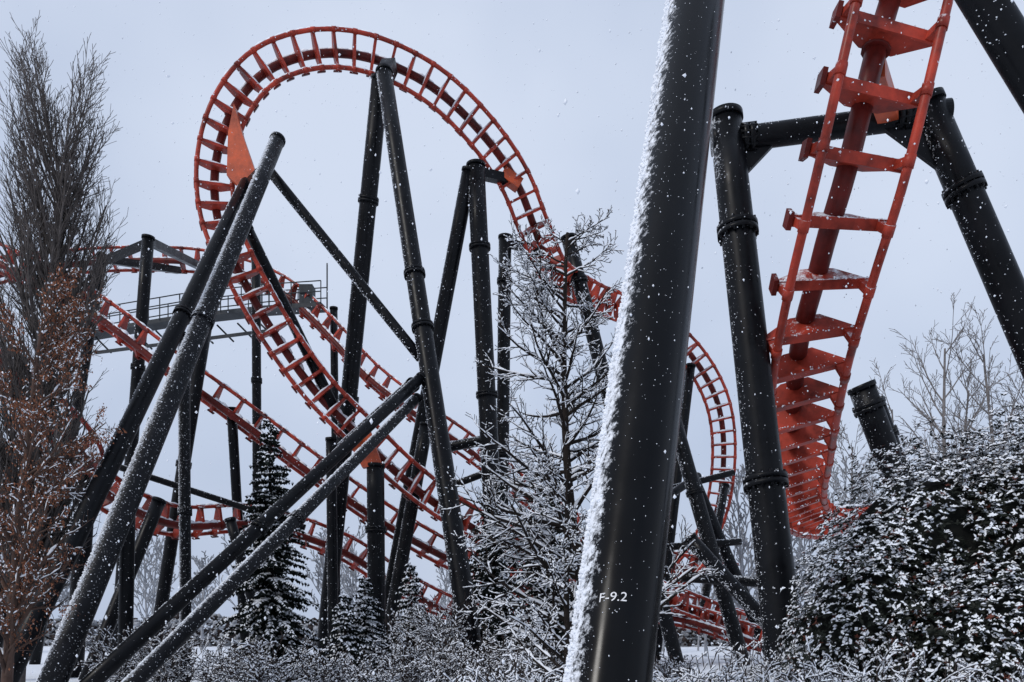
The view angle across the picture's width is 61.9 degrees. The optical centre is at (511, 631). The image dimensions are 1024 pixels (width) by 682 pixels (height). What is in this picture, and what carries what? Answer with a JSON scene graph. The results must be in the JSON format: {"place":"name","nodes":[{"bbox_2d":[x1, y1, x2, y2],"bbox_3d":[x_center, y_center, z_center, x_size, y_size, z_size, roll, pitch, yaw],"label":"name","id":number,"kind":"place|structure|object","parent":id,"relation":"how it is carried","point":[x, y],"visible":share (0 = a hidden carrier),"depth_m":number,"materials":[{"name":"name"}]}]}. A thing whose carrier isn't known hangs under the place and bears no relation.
{"place":"outdoors","nodes":[
{"label":"outdoors","id":0,"kind":"place"},
{"bbox_2d":[26,633,766,681],"bbox_3d":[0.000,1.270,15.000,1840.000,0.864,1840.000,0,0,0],"label":"snowy ground","id":1,"kind":"structure","parent":0,"point":[36,669],"depth_m":48.22,"materials":[{"name":"white snow"}]},
{"bbox_2d":[0,263,126,681],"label":"beech tree","id":2,"kind":"object","parent":1,"relation":"on","point":[13,567],"visible":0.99,"depth_m":14.25,"materials":[{"name":"brown plant"}]},
{"bbox_2d":[0,11,132,681],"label":"poplar tree","id":3,"kind":"object","parent":1,"relation":"on","point":[65,194],"visible":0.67,"depth_m":21.75,"materials":[{"name":"plant"}]},
{"bbox_2d":[74,620,159,681],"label":"snow covered shrub","id":4,"kind":"object","parent":1,"relation":"on","point":[123,670],"visible":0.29,"depth_m":22.50,"materials":[{"name":"white plant"}]},
{"bbox_2d":[97,604,226,681],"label":"snow covered shrub","id":5,"kind":"object","parent":1,"relation":"on","point":[168,667],"visible":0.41,"depth_m":21.68,"materials":[{"name":"white plant"}]},
{"bbox_2d":[185,637,266,681],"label":"snow covered shrub","id":6,"kind":"object","parent":1,"relation":"on","point":[202,674],"visible":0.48,"depth_m":19.62,"materials":[{"name":"white snow"}]},
{"bbox_2d":[203,629,319,681],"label":"snow covered shrub","id":7,"kind":"object","parent":1,"relation":"on","point":[251,662],"visible":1,"depth_m":17.71,"materials":[{"name":"white snow"}]},
{"bbox_2d":[213,418,331,681],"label":"snowy spruce tree","id":8,"kind":"object","parent":1,"relation":"on","point":[272,584],"visible":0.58,"depth_m":23.73,"materials":[{"name":"green plant"}]},
{"bbox_2d":[256,606,300,650],"bbox_3d":[-8.909,0.060,33.007,2.256,3.802,2.503,0,0,35],"label":"snowy spruce tree","id":9,"kind":"object","parent":1,"relation":"on","point":[296,622],"depth_m":32.96,"materials":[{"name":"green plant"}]},
{"bbox_2d":[282,635,352,681],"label":"snow covered shrub","id":10,"kind":"object","parent":1,"relation":"on","point":[323,673],"visible":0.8,"depth_m":18.91,"materials":[{"name":"white plant"}]},
{"bbox_2d":[314,592,374,680],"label":"snowy spruce tree","id":11,"kind":"object","parent":1,"relation":"on","point":[341,628],"visible":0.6,"depth_m":21.88,"materials":[{"name":"green plant"}]},
{"bbox_2d":[325,654,410,681],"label":"snow covered shrub","id":12,"kind":"object","parent":1,"relation":"on","point":[364,674],"visible":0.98,"depth_m":17.96,"materials":[{"name":"white snow"}]},
{"bbox_2d":[346,577,390,669],"bbox_3d":[-5.134,0.101,29.004,2.466,3.889,2.626,0,0,35],"label":"snowy spruce tree","id":13,"kind":"object","parent":1,"relation":"on","point":[367,622],"visible":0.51,"depth_m":28.85,"materials":[{"name":"green plant"}]},
{"bbox_2d":[378,564,436,672],"bbox_3d":[-3.038,-0.002,26.010,2.368,4.110,2.417,0,0,0],"label":"snowy spruce tree","id":14,"kind":"object","parent":1,"relation":"on","point":[415,587],"visible":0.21,"depth_m":25.90,"materials":[{"name":"green plant"}]},
{"bbox_2d":[58,515,758,651],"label":"distant frosted trees","id":15,"kind":"object","parent":1,"relation":"on","point":[350,590],"visible":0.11,"depth_m":65.57,"materials":[{"name":"grey plant"}]},
{"bbox_2d":[362,602,469,681],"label":"snow covered shrub","id":16,"kind":"object","parent":1,"relation":"on","point":[414,673],"visible":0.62,"depth_m":19.62,"materials":[{"name":"white snow"}]},
{"bbox_2d":[44,613,804,646],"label":"distant hedge","id":17,"kind":"object","parent":1,"relation":"on","point":[684,637],"visible":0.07,"depth_m":89.99,"materials":[{"name":"grey plant"}]},
{"bbox_2d":[391,583,481,667],"bbox_3d":[-2.110,-0.129,23.848,2.545,2.526,3.077,0,0,-8],"label":"snow covered shrub","id":18,"kind":"object","parent":1,"relation":"on","point":[443,629],"visible":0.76,"depth_m":23.87,"materials":[{"name":"white plant"}]},
{"bbox_2d":[411,643,494,681],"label":"snow covered shrub","id":19,"kind":"object","parent":1,"relation":"on","point":[438,675],"visible":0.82,"depth_m":17.96,"materials":[{"name":"white snow"}]},
{"bbox_2d":[443,653,521,681],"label":"snow covered shrub","id":20,"kind":"object","parent":1,"relation":"on","point":[486,678],"visible":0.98,"depth_m":7.43,"materials":[{"name":"white snow"}]},
{"bbox_2d":[437,466,530,669],"bbox_3d":[-0.663,-1.670,29.026,3.803,7.861,3.673,0,0,20],"label":"snowy spruce tree","id":21,"kind":"object","parent":1,"relation":"on","point":[496,570],"visible":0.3,"depth_m":28.63,"materials":[{"name":"green plant"}]},
{"bbox_2d":[433,622,543,681],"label":"snow covered shrub","id":22,"kind":"object","parent":1,"relation":"on","point":[489,653],"visible":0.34,"depth_m":19.64,"materials":[{"name":"white plant"}]},
{"bbox_2d":[0,0,1023,681],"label":"roller coaster","id":23,"kind":"object","parent":1,"relation":"on","point":[782,420],"visible":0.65,"depth_m":25.87,"materials":[{"name":"red paint"}]},
{"bbox_2d":[491,640,565,681],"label":"snow covered shrub","id":24,"kind":"object","parent":1,"relation":"on","point":[536,677],"visible":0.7,"depth_m":7.99,"materials":[{"name":"white snow"}]},
{"bbox_2d":[494,627,563,681],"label":"snow covered shrub","id":25,"kind":"object","parent":1,"relation":"on","point":[549,663],"visible":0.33,"depth_m":17.35,"materials":[{"name":"white snow"}]},
{"bbox_2d":[497,466,573,673],"bbox_3d":[1.013,-1.276,24.024,3.520,7.048,3.712,0,0,0],"label":"snowy spruce tree","id":26,"kind":"object","parent":1,"relation":"on","point":[558,631],"visible":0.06,"depth_m":23.71,"materials":[{"name":"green plant"}]},
{"bbox_2d":[504,447,597,679],"bbox_3d":[0.950,-0.831,15.513,2.197,4.862,2.669,0,0,0],"label":"snowy bare tree","id":27,"kind":"object","parent":1,"relation":"on","point":[563,583],"visible":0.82,"depth_m":15.31,"materials":[{"name":"white plant"}]},
{"bbox_2d":[438,205,723,660],"bbox_3d":[1.313,-3.743,16.970,5.623,10.712,4.937,0,0,0],"label":"snowy bare tree","id":28,"kind":"object","parent":1,"relation":"on","point":[529,533],"visible":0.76,"depth_m":17.16,"materials":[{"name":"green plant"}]},
{"bbox_2d":[566,0,724,681],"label":"column shaft","id":29,"kind":"object","parent":1,"relation":"on","point":[669,234],"visible":0.94,"depth_m":6.75,"materials":[{"name":"black metal"}]},
{"bbox_2d":[599,592,626,601],"bbox_3d":[0.703,-0.238,5.939,0.191,0.071,0.040,0,0,14],"label":"column number","id":30,"kind":"object","parent":29,"relation":"attached to","point":[613,596],"depth_m":5.94,"materials":[{"name":"white paint"}]},
{"bbox_2d":[563,0,717,681],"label":"column snow crust","id":31,"kind":"object","parent":29,"relation":"on","point":[641,174],"depth_m":7.09},
{"bbox_2d":[653,649,700,677],"bbox_3d":[3.443,0.953,19.128,1.386,1.126,1.654,0,0,0],"label":"snow covered shrub","id":32,"kind":"object","parent":1,"relation":"on","point":[686,665],"visible":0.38,"depth_m":18.93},
{"bbox_2d":[652,671,728,681],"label":"snow covered shrub","id":33,"kind":"object","parent":1,"relation":"on","point":[660,679],"visible":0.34,"depth_m":7.63,"materials":[{"name":"white snow"}]},
{"bbox_2d":[652,630,782,681],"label":"snow covered shrub","id":34,"kind":"object","parent":1,"relation":"on","point":[709,677],"visible":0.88,"depth_m":8.37,"materials":[{"name":"white snow"}]},
{"bbox_2d":[738,637,766,681],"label":"snow covered shrub","id":35,"kind":"object","parent":1,"relation":"on","point":[761,657],"visible":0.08,"depth_m":17.09,"materials":[{"name":"white plant"}]},
{"bbox_2d":[711,634,795,681],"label":"snow covered shrub","id":36,"kind":"object","parent":1,"relation":"on","point":[747,669],"visible":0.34,"depth_m":11.07,"materials":[{"name":"white plant"}]},
{"bbox_2d":[686,652,842,681],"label":"snow covered shrub","id":37,"kind":"object","parent":1,"relation":"on","point":[808,675],"visible":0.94,"depth_m":7.91,"materials":[{"name":"white snow"}]},
{"bbox_2d":[680,452,865,655],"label":"distant frosted trees","id":38,"kind":"object","parent":1,"relation":"on","point":[741,551],"visible":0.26,"depth_m":52.08,"materials":[{"name":"grey plant"}]},
{"bbox_2d":[760,635,898,681],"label":"snow covered shrub","id":39,"kind":"object","parent":1,"relation":"on","point":[838,678],"visible":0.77,"depth_m":8.51,"materials":[{"name":"white plant"}]},
{"bbox_2d":[770,392,1023,681],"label":"snowy evergreen bush","id":40,"kind":"object","parent":1,"relation":"on","point":[923,600],"visible":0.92,"depth_m":9.60,"materials":[{"name":"green plant"}]},
{"bbox_2d":[811,625,987,681],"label":"snow covered shrub","id":41,"kind":"object","parent":1,"relation":"on","point":[883,667],"visible":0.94,"depth_m":7.98,"materials":[{"name":"white snow"}]},
{"bbox_2d":[811,639,997,681],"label":"snow covered shrub","id":42,"kind":"object","parent":1,"relation":"on","point":[956,678],"visible":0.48,"depth_m":8.35,"materials":[{"name":"white snow"}]},
{"bbox_2d":[824,289,1023,555],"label":"distant bare trees","id":43,"kind":"object","parent":1,"relation":"on","point":[987,386],"visible":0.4,"depth_m":55.76,"materials":[{"name":"grey plant"}]},
{"bbox_2d":[947,658,1023,681],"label":"snow covered shrub","id":44,"kind":"object","parent":1,"relation":"on","point":[963,663],"visible":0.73,"depth_m":8.40,"materials":[{"name":"white snow"}]},
{"bbox_2d":[0,0,1023,681],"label":"falling snow","id":45,"kind":"structure","parent":0,"point":[524,328],"depth_m":8.50,"materials":[{"name":"white snow"}]},
{"bbox_2d":[0,0,1023,631],"label":"sky","id":46,"kind":"structure","parent":0,"point":[331,135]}
]}

